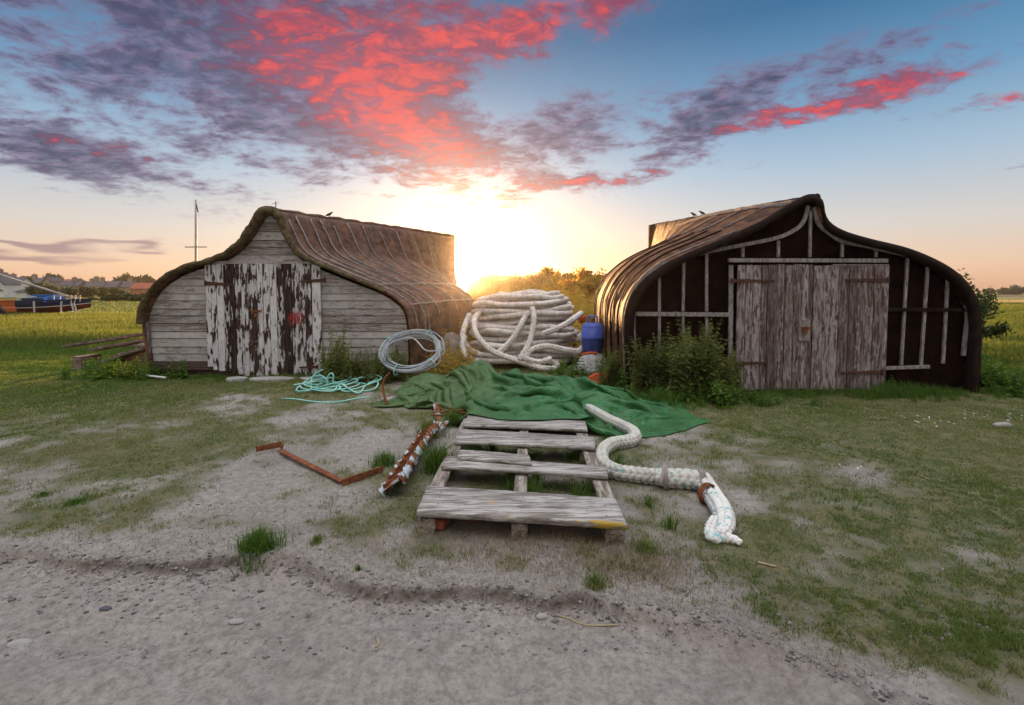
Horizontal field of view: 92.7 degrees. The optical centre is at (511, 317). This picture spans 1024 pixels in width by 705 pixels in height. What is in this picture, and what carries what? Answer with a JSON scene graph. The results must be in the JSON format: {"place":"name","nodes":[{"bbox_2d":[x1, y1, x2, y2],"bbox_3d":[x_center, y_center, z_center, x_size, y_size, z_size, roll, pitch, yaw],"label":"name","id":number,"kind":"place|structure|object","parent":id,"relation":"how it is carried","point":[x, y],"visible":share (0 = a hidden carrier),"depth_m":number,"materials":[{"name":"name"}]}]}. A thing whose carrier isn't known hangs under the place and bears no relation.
{"place":"outdoors","nodes":[
{"label":"outdoors","id":0,"kind":"place"},
{"bbox_2d":[0,311,144,349],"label":"meadow grass","id":1,"kind":"structure","parent":0,"point":[30,329],"depth_m":15.66,"materials":[{"name":"plant"}]},
{"bbox_2d":[0,341,282,422],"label":"lush grass","id":2,"kind":"structure","parent":0,"point":[15,355],"depth_m":8.05,"materials":[{"name":"plant"}]},
{"bbox_2d":[0,298,1005,313],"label":"rough grass","id":3,"kind":"structure","parent":0,"point":[113,303],"depth_m":46.15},
{"bbox_2d":[0,293,1023,704],"bbox_3d":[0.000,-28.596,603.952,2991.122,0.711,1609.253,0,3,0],"label":"ground","id":4,"kind":"structure","parent":0,"point":[442,671],"depth_m":2.42,"materials":[{"name":"gravel"}]},
{"bbox_2d":[0,300,16,313],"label":"tractor","id":5,"kind":"object","parent":4,"relation":"on","point":[7,306],"visible":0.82,"depth_m":26.92,"materials":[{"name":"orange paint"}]},
{"bbox_2d":[0,268,20,296],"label":"house","id":6,"kind":"structure","parent":4,"relation":"on","point":[8,287],"depth_m":151.72,"materials":[{"name":"paint"}]},
{"bbox_2d":[6,638,33,647],"bbox_3d":[-2.076,1.377,2.058,0.103,0.023,0.059,0,3,0],"label":"stone","id":7,"kind":"object","parent":4,"relation":"on","point":[19,642],"visible":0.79,"depth_m":2.05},
{"bbox_2d":[10,273,34,289],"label":"house","id":8,"kind":"structure","parent":4,"relation":"on","point":[25,279],"depth_m":161.78,"materials":[{"name":"stone"}]},
{"bbox_2d":[23,282,49,296],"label":"bush","id":9,"kind":"object","parent":4,"relation":"on","point":[31,290],"visible":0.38,"depth_m":118.35,"materials":[{"name":"green plant"}]},
{"bbox_2d":[0,274,90,313],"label":"fishing boat","id":10,"kind":"object","parent":4,"relation":"on","point":[59,302],"visible":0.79,"depth_m":30.41,"materials":[{"name":"blue wood"}]},
{"bbox_2d":[37,285,60,296],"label":"bush","id":11,"kind":"object","parent":4,"relation":"on","point":[44,292],"visible":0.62,"depth_m":108.92,"materials":[{"name":"green plant"}]},
{"bbox_2d":[41,277,61,289],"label":"house","id":12,"kind":"structure","parent":4,"relation":"on","point":[55,281],"depth_m":185.84,"materials":[{"name":"stone"}]},
{"bbox_2d":[60,286,79,297],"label":"bush","id":13,"kind":"object","parent":4,"relation":"on","point":[70,291],"visible":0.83,"depth_m":129.54,"materials":[{"name":"green plant"}]},
{"bbox_2d":[56,495,95,510],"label":"grass tuft","id":14,"kind":"object","parent":4,"relation":"on","point":[76,500],"visible":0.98,"depth_m":3.29,"materials":[{"name":"plant"}]},
{"bbox_2d":[72,354,101,370],"bbox_3d":[-7.763,0.825,8.927,0.160,0.260,0.450,0,3,0],"label":"timber bearer","id":15,"kind":"object","parent":4,"relation":"on","point":[78,361],"visible":0.54,"depth_m":8.73,"materials":[{"name":"brown wood"}]},
{"bbox_2d":[76,285,99,297],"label":"bush","id":16,"kind":"object","parent":4,"relation":"on","point":[85,291],"visible":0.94,"depth_m":138.88,"materials":[{"name":"green plant"}]},
{"bbox_2d":[80,357,102,378],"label":"leafy weed","id":17,"kind":"object","parent":4,"relation":"on","point":[86,367],"visible":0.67,"depth_m":7.95,"materials":[{"name":"green plant"}]},
{"bbox_2d":[88,276,105,287],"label":"house","id":18,"kind":"structure","parent":4,"relation":"on","point":[96,282],"depth_m":201.27,"materials":[{"name":"stone"}]},
{"bbox_2d":[86,358,112,380],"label":"leafy weed","id":19,"kind":"object","parent":4,"relation":"on","point":[101,371],"visible":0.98,"depth_m":7.81,"materials":[{"name":"green plant"}]},
{"bbox_2d":[93,355,119,376],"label":"leafy weed","id":20,"kind":"object","parent":4,"relation":"on","point":[113,366],"visible":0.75,"depth_m":8.02,"materials":[{"name":"green plant"}]},
{"bbox_2d":[99,293,122,300],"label":"bush","id":21,"kind":"object","parent":4,"relation":"on","point":[111,297],"visible":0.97,"depth_m":74.22,"materials":[{"name":"green plant"}]},
{"bbox_2d":[99,276,122,288],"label":"house","id":22,"kind":"structure","parent":4,"relation":"on","point":[110,284],"depth_m":202.35,"materials":[{"name":"stone"}]},
{"bbox_2d":[111,272,141,282],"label":"tree","id":23,"kind":"object","parent":4,"relation":"on","point":[124,277],"visible":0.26,"depth_m":231.49,"materials":[{"name":"green plant"}]},
{"bbox_2d":[118,277,135,292],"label":"house","id":24,"kind":"structure","parent":4,"relation":"on","point":[127,284],"depth_m":203.42,"materials":[{"name":"stone"}]},
{"bbox_2d":[117,352,144,368],"bbox_3d":[-6.955,0.795,8.926,0.160,0.320,0.450,0,3,0],"label":"timber bearer","id":25,"kind":"object","parent":4,"relation":"on","point":[141,355],"visible":0.18,"depth_m":8.89,"materials":[{"name":"brown wood"}]},
{"bbox_2d":[61,333,142,347],"bbox_3d":[-7.588,0.430,9.133,1.864,0.318,0.220,1,3,12],"label":"old plank","id":26,"kind":"object","parent":25,"relation":"on","point":[103,340],"visible":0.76,"depth_m":9.04,"materials":[{"name":"wood"}]},
{"bbox_2d":[89,339,143,350],"bbox_3d":[-7.079,0.501,8.836,1.310,0.262,0.240,1,3,18],"label":"old plank","id":27,"kind":"object","parent":25,"relation":"on","point":[137,341],"visible":0.74,"depth_m":8.73,"materials":[{"name":"wood"}]},
{"bbox_2d":[95,346,144,364],"bbox_3d":[-6.795,0.673,8.569,1.213,0.392,0.260,1,3,17],"label":"old plank","id":28,"kind":"object","parent":25,"relation":"on","point":[133,352],"visible":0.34,"depth_m":8.43,"materials":[{"name":"wood"}]},
{"bbox_2d":[123,356,145,379],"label":"leafy weed","id":29,"kind":"object","parent":4,"relation":"on","point":[134,371],"visible":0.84,"depth_m":7.91,"materials":[{"name":"green plant"}]},
{"bbox_2d":[129,283,152,294],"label":"house","id":30,"kind":"structure","parent":4,"relation":"on","point":[138,288],"depth_m":199.78,"materials":[{"name":"red tile"}]},
{"bbox_2d":[166,359,189,378],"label":"leafy weed","id":31,"kind":"object","parent":4,"relation":"on","point":[180,375],"visible":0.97,"depth_m":7.83,"materials":[{"name":"green plant"}]},
{"bbox_2d":[185,200,205,260],"bbox_3d":[-16.738,-3.041,25.880,1.126,6.293,0.150,0,3,0],"label":"boat mast","id":32,"kind":"object","parent":4,"relation":"on","point":[196,211],"visible":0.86,"depth_m":25.79,"materials":[{"name":"metal"}]},
{"bbox_2d":[221,517,293,576],"bbox_3d":[-1.384,1.229,2.652,0.360,0.203,0.357,0,3,0],"label":"grass tuft","id":33,"kind":"object","parent":4,"relation":"on","point":[258,540],"visible":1,"depth_m":2.61,"materials":[{"name":"plant"}]},
{"bbox_2d":[249,376,294,381],"bbox_3d":[-3.812,1.013,7.771,0.715,0.100,0.246,0,3,0],"label":"doorstep","id":34,"kind":"object","parent":4,"relation":"on","point":[271,378],"visible":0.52,"depth_m":7.69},
{"bbox_2d":[136,206,475,375],"bbox_3d":[-2.735,-0.658,11.079,4.207,3.384,8.307,1,3,22],"label":"boat shed","id":35,"kind":"object","parent":4,"relation":"on","point":[272,290],"visible":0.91,"depth_m":8.17,"materials":[{"name":"brown wood"}]},
{"bbox_2d":[307,530,326,546],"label":"grass tuft","id":36,"kind":"object","parent":4,"relation":"on","point":[317,538],"visible":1,"depth_m":2.73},
{"bbox_2d":[256,441,382,485],"bbox_3d":[-1.651,1.170,3.969,1.301,0.078,0.337,2,3,29],"label":"angle iron","id":37,"kind":"object","parent":4,"relation":"on","point":[354,478],"visible":1,"depth_m":3.78,"materials":[{"name":"metal"}]},
{"bbox_2d":[318,329,339,382],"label":"nettle","id":38,"kind":"object","parent":4,"relation":"on","point":[331,364],"visible":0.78,"depth_m":7.42,"materials":[{"name":"plant"}]},
{"bbox_2d":[282,369,381,402],"bbox_3d":[-2.505,0.938,6.942,1.254,0.264,1.602,0,3,0],"label":"rope tangle","id":39,"kind":"object","parent":4,"relation":"on","point":[325,389],"visible":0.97,"depth_m":7.02,"materials":[{"name":"fabric"}]},
{"bbox_2d":[328,316,346,368],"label":"nettle","id":40,"kind":"object","parent":4,"relation":"on","point":[344,324],"visible":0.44,"depth_m":7.87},
{"bbox_2d":[332,333,345,380],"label":"nettle","id":41,"kind":"object","parent":4,"relation":"on","point":[338,341],"visible":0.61,"depth_m":7.53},
{"bbox_2d":[331,340,354,380],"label":"nettle","id":42,"kind":"object","parent":4,"relation":"on","point":[340,355],"visible":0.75,"depth_m":7.37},
{"bbox_2d":[336,341,352,382],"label":"nettle","id":43,"kind":"object","parent":4,"relation":"on","point":[339,375],"visible":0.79,"depth_m":7.38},
{"bbox_2d":[340,339,353,383],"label":"nettle","id":44,"kind":"object","parent":4,"relation":"on","point":[346,361],"visible":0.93,"depth_m":7.30,"materials":[{"name":"plant"}]},
{"bbox_2d":[360,348,372,382],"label":"nettle","id":45,"kind":"object","parent":4,"relation":"on","point":[366,373],"visible":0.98,"depth_m":7.49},
{"bbox_2d":[363,446,402,470],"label":"grass tuft","id":46,"kind":"object","parent":4,"relation":"on","point":[383,460],"visible":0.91,"depth_m":3.97,"materials":[{"name":"plant"}]},
{"bbox_2d":[378,349,393,381],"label":"nettle","id":47,"kind":"object","parent":4,"relation":"on","point":[382,369],"visible":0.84,"depth_m":7.48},
{"bbox_2d":[390,347,404,380],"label":"nettle","id":48,"kind":"object","parent":4,"relation":"on","point":[399,373],"visible":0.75,"depth_m":7.60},
{"bbox_2d":[377,421,439,497],"bbox_3d":[-0.808,1.115,4.008,0.197,0.186,1.368,0,3,1],"label":"girder","id":49,"kind":"object","parent":4,"relation":"on","point":[403,466],"visible":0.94,"depth_m":3.72,"materials":[{"name":"metal"}]},
{"bbox_2d":[378,329,444,375],"bbox_3d":[-1.585,0.543,7.760,1.030,0.651,0.939,0,3,0],"label":"cable coil","id":50,"kind":"object","parent":4,"relation":"on","point":[388,342],"visible":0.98,"depth_m":7.75,"materials":[{"name":"grey plastic"}]},
{"bbox_2d":[406,414,451,440],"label":"grass tuft","id":51,"kind":"object","parent":4,"relation":"on","point":[425,424],"visible":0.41,"depth_m":4.73,"materials":[{"name":"plant"}]},
{"bbox_2d":[408,434,464,476],"bbox_3d":[-0.580,1.071,3.796,0.468,0.290,0.446,1,3,11],"label":"grass tuft","id":52,"kind":"object","parent":4,"relation":"on","point":[433,460],"visible":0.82,"depth_m":3.77,"materials":[{"name":"plant"}]},
{"bbox_2d":[436,518,449,529],"bbox_3d":[-0.434,1.222,2.912,0.107,0.067,0.100,1,3,23],"label":"brick","id":53,"kind":"object","parent":4,"relation":"on","point":[442,523],"visible":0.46,"depth_m":2.87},
{"bbox_2d":[424,319,478,374],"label":"rough weeds","id":54,"kind":"object","parent":4,"relation":"on","point":[456,362],"visible":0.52,"depth_m":8.51,"materials":[{"name":"plant"}]},
{"bbox_2d":[437,332,465,367],"bbox_3d":[-1.170,0.620,9.442,0.786,0.658,0.692,0,3,0],"label":"net bundle","id":55,"kind":"object","parent":4,"relation":"on","point":[454,338],"visible":0.35,"depth_m":9.24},
{"bbox_2d":[441,406,462,427],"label":"grass tuft","id":56,"kind":"object","parent":4,"relation":"on","point":[452,417],"visible":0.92,"depth_m":5.15,"materials":[{"name":"plant"}]},
{"bbox_2d":[467,268,523,298],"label":"bush","id":57,"kind":"object","parent":4,"relation":"on","point":[495,278],"visible":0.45,"depth_m":58.90,"materials":[{"name":"green plant"}]},
{"bbox_2d":[0,341,1023,701],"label":"turf","id":58,"kind":"structure","parent":4,"relation":"on","point":[984,645],"depth_m":3.56,"materials":[{"name":"green plant"}]},
{"bbox_2d":[494,269,530,292],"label":"bush","id":59,"kind":"object","parent":4,"relation":"on","point":[515,279],"visible":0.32,"depth_m":54.52,"materials":[{"name":"green plant"}]},
{"bbox_2d":[459,289,583,370],"bbox_3d":[0.205,0.185,9.585,2.353,1.472,2.142,0,3,0],"label":"rope heap","id":60,"kind":"object","parent":4,"relation":"on","point":[533,329],"visible":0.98,"depth_m":9.10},
{"bbox_2d":[417,414,626,542],"bbox_3d":[0.081,1.142,4.197,1.280,0.259,3.106,0,3,0],"label":"pallet","id":61,"kind":"object","parent":4,"relation":"on","point":[519,507],"visible":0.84,"depth_m":3.21,"materials":[{"name":"grey wood"}]},
{"bbox_2d":[459,277,597,358],"bbox_3d":[1.816,-0.751,19.946,11.657,2.392,20.771,0,3,0],"label":"weed thicket","id":62,"kind":"object","parent":4,"relation":"on","point":[582,304],"visible":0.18,"depth_m":19.49,"materials":[{"name":"plant"}]},
{"bbox_2d":[371,360,710,436],"bbox_3d":[0.242,0.868,6.302,3.939,0.418,3.368,0,3,0],"label":"tarpaulin","id":63,"kind":"object","parent":4,"relation":"on","point":[482,388],"visible":0.95,"depth_m":5.79,"materials":[{"name":"fabric"}]},
{"bbox_2d":[431,403,465,430],"bbox_3d":[-0.653,1.071,5.315,0.455,0.083,1.144,0,3,-7],"label":"rusty scrap","id":64,"kind":"object","parent":63,"relation":"on","point":[437,411],"visible":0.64,"depth_m":5.41,"materials":[{"name":"brown metal"}]},
{"bbox_2d":[520,266,561,289],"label":"tree","id":65,"kind":"object","parent":4,"relation":"on","point":[536,280],"visible":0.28,"depth_m":41.37,"materials":[{"name":"green plant"}]},
{"bbox_2d":[280,509,829,624],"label":"dead grass","id":66,"kind":"structure","parent":4,"relation":"on","point":[615,550],"depth_m":2.57,"materials":[{"name":"plant"}]},
{"bbox_2d":[538,267,580,291],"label":"bush","id":67,"kind":"object","parent":4,"relation":"on","point":[567,276],"visible":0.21,"depth_m":33.01,"materials":[{"name":"green plant"}]},
{"bbox_2d":[553,359,570,375],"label":"leafy weed","id":68,"kind":"object","parent":4,"relation":"on","point":[560,372],"visible":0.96,"depth_m":8.15,"materials":[{"name":"green plant"}]},
{"bbox_2d":[564,355,584,374],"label":"leafy weed","id":69,"kind":"object","parent":4,"relation":"on","point":[577,371],"visible":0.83,"depth_m":8.33,"materials":[{"name":"green plant"}]},
{"bbox_2d":[558,267,606,303],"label":"bush","id":70,"kind":"object","parent":4,"relation":"on","point":[582,273],"visible":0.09,"depth_m":25.57,"materials":[{"name":"green plant"}]},
{"bbox_2d":[573,353,605,373],"bbox_3d":[1.450,0.792,8.770,0.672,0.381,0.554,0,3,0],"label":"net bundle","id":71,"kind":"object","parent":4,"relation":"on","point":[590,358],"visible":0.46,"depth_m":8.60,"materials":[{"name":"fabric"}]},
{"bbox_2d":[581,315,603,352],"bbox_3d":[1.455,0.300,8.826,0.404,0.656,0.404,0,3,0],"label":"gas bottle","id":72,"kind":"object","parent":71,"relation":"on","point":[592,335],"visible":0.96,"depth_m":8.68,"materials":[{"name":"metal"}]},
{"bbox_2d":[573,273,606,306],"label":"bush","id":73,"kind":"object","parent":4,"relation":"on","point":[590,282],"visible":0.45,"depth_m":23.64,"materials":[{"name":"green plant"}]},
{"bbox_2d":[580,569,609,591],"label":"grass tuft","id":74,"kind":"object","parent":4,"relation":"on","point":[594,582],"visible":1,"depth_m":2.31,"materials":[{"name":"plant"}]},
{"bbox_2d":[593,347,609,384],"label":"nettle","id":75,"kind":"object","parent":4,"relation":"on","point":[601,381],"visible":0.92,"depth_m":7.04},
{"bbox_2d":[604,353,617,385],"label":"nettle","id":76,"kind":"object","parent":4,"relation":"on","point":[612,360],"visible":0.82,"depth_m":7.02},
{"bbox_2d":[629,361,643,392],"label":"nettle","id":77,"kind":"object","parent":4,"relation":"on","point":[634,385],"visible":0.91,"depth_m":6.62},
{"bbox_2d":[624,336,648,390],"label":"nettle","id":78,"kind":"object","parent":4,"relation":"on","point":[638,362],"visible":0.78,"depth_m":6.69,"materials":[{"name":"plant"}]},
{"bbox_2d":[632,332,651,391],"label":"nettle","id":79,"kind":"object","parent":4,"relation":"on","point":[638,358],"visible":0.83,"depth_m":6.65,"materials":[{"name":"plant"}]},
{"bbox_2d":[623,533,667,572],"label":"grass tuft","id":80,"kind":"object","parent":4,"relation":"on","point":[644,545],"visible":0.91,"depth_m":2.64,"materials":[{"name":"plant"}]},
{"bbox_2d":[650,358,667,391],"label":"nettle","id":81,"kind":"object","parent":4,"relation":"on","point":[658,378],"visible":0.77,"depth_m":6.61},
{"bbox_2d":[652,322,670,381],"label":"nettle","id":82,"kind":"object","parent":4,"relation":"on","point":[662,349],"visible":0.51,"depth_m":6.67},
{"bbox_2d":[585,404,742,545],"bbox_3d":[0.898,1.155,4.501,0.708,0.244,3.720,0,3,-10],"label":"mooring rope","id":83,"kind":"object","parent":4,"relation":"on","point":[720,525],"visible":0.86,"depth_m":3.46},
{"bbox_2d":[659,337,675,387],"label":"nettle","id":84,"kind":"object","parent":4,"relation":"on","point":[664,362],"visible":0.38,"depth_m":6.62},
{"bbox_2d":[664,343,676,399],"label":"nettle","id":85,"kind":"object","parent":4,"relation":"on","point":[671,375],"visible":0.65,"depth_m":6.32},
{"bbox_2d":[666,332,698,400],"bbox_3d":[2.160,0.639,6.202,0.415,0.916,0.318,2,3,29],"label":"nettle","id":86,"kind":"object","parent":4,"relation":"on","point":[677,374],"visible":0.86,"depth_m":6.17,"materials":[{"name":"plant"}]},
{"bbox_2d":[668,335,698,394],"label":"nettle","id":87,"kind":"object","parent":4,"relation":"on","point":[691,363],"visible":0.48,"depth_m":6.21,"materials":[{"name":"plant"}]},
{"bbox_2d":[676,379,696,404],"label":"leafy weed","id":88,"kind":"object","parent":4,"relation":"on","point":[688,391],"visible":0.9,"depth_m":6.08,"materials":[{"name":"green plant"}]},
{"bbox_2d":[674,327,708,400],"bbox_3d":[2.266,0.602,6.223,0.415,1.019,0.391,10,14,25],"label":"nettle","id":89,"kind":"object","parent":4,"relation":"on","point":[688,353],"visible":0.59,"depth_m":6.18,"materials":[{"name":"plant"}]},
{"bbox_2d":[684,342,703,397],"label":"nettle","id":90,"kind":"object","parent":4,"relation":"on","point":[698,377],"visible":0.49,"depth_m":6.21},
{"bbox_2d":[692,339,717,396],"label":"nettle","id":91,"kind":"object","parent":4,"relation":"on","point":[705,375],"visible":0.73,"depth_m":6.19,"materials":[{"name":"plant"}]},
{"bbox_2d":[692,326,730,401],"bbox_3d":[2.504,0.613,6.166,0.298,0.988,0.480,-3,2,-29],"label":"nettle","id":92,"kind":"object","parent":4,"relation":"on","point":[712,373],"visible":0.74,"depth_m":6.17,"materials":[{"name":"plant"}]},
{"bbox_2d":[699,331,723,396],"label":"nettle","id":93,"kind":"object","parent":4,"relation":"on","point":[712,365],"visible":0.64,"depth_m":6.15,"materials":[{"name":"plant"}]},
{"bbox_2d":[703,315,730,382],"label":"nettle","id":94,"kind":"object","parent":4,"relation":"on","point":[710,327],"visible":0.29,"depth_m":6.43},
{"bbox_2d":[706,378,730,408],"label":"leafy weed","id":95,"kind":"object","parent":4,"relation":"on","point":[723,390],"visible":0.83,"depth_m":5.98,"materials":[{"name":"green plant"}]},
{"bbox_2d":[711,383,732,407],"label":"leafy weed","id":96,"kind":"object","parent":4,"relation":"on","point":[726,393],"visible":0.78,"depth_m":5.96,"materials":[{"name":"green plant"}]},
{"bbox_2d":[718,360,743,403],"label":"nettle","id":97,"kind":"object","parent":4,"relation":"on","point":[732,380],"visible":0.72,"depth_m":6.18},
{"bbox_2d":[728,385,742,406],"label":"leafy weed","id":98,"kind":"object","parent":4,"relation":"on","point":[731,396],"visible":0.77,"depth_m":6.03,"materials":[{"name":"green plant"}]},
{"bbox_2d":[730,355,743,399],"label":"nettle","id":99,"kind":"object","parent":4,"relation":"on","point":[738,374],"visible":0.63,"depth_m":6.41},
{"bbox_2d":[594,193,981,392],"bbox_3d":[4.066,-0.687,10.333,4.988,3.493,7.131,0,3,0],"label":"boat shed","id":100,"kind":"object","parent":4,"relation":"on","point":[802,293],"visible":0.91,"depth_m":6.90,"materials":[{"name":"wood"}]},
{"bbox_2d":[958,268,1010,326],"bbox_3d":[9.381,-0.038,10.521,1.627,2.031,1.590,-1,3,-18],"label":"elder bush","id":101,"kind":"object","parent":4,"relation":"on","point":[987,300],"visible":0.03,"depth_m":10.11,"materials":[{"name":"green plant"}]},
{"bbox_2d":[980,354,997,390],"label":"leafy weed","id":102,"kind":"object","parent":4,"relation":"on","point":[991,373],"visible":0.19,"depth_m":6.87,"materials":[{"name":"green plant"}]},
{"bbox_2d":[980,354,1012,388],"bbox_3d":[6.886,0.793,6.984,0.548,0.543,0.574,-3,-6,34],"label":"leafy weed","id":103,"kind":"object","parent":4,"relation":"on","point":[992,375],"visible":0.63,"depth_m":6.97,"materials":[{"name":"green plant"}]},
{"bbox_2d":[979,301,1017,353],"bbox_3d":[9.189,0.351,9.669,0.931,1.339,0.867,0,3,0],"label":"elder bush","id":104,"kind":"object","parent":4,"relation":"on","point":[995,329],"visible":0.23,"depth_m":9.46,"materials":[{"name":"green plant"}]},
{"bbox_2d":[1005,284,1023,294],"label":"tree","id":105,"kind":"object","parent":4,"relation":"on","point":[1014,289],"visible":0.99,"depth_m":397.93,"materials":[{"name":"green plant"}]},
{"bbox_2d":[1006,367,1023,396],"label":"leafy weed","id":106,"kind":"object","parent":4,"relation":"on","point":[1016,384],"visible":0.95,"depth_m":6.65,"materials":[{"name":"green plant"}]},
{"bbox_2d":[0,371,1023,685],"bbox_3d":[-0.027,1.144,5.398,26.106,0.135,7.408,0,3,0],"label":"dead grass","id":107,"kind":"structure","parent":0,"point":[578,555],"depth_m":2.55,"materials":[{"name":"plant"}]},
{"bbox_2d":[0,0,1023,292],"label":"sky","id":108,"kind":"structure","parent":0,"point":[536,135],"materials":[{"name":"blue"}]},
{"bbox_2d":[104,361,1023,411],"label":"long grass","id":109,"kind":"structure","parent":0,"point":[889,390],"depth_m":6.57,"materials":[{"name":"plant"}]},
{"bbox_2d":[461,424,682,531],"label":"grass","id":110,"kind":"structure","parent":0,"point":[584,490],"depth_m":3.45,"materials":[{"name":"plant"}]},
{"bbox_2d":[981,302,1023,374],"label":"meadow grass","id":111,"kind":"structure","parent":0,"point":[1008,348],"depth_m":12.96,"materials":[{"name":"plant"}]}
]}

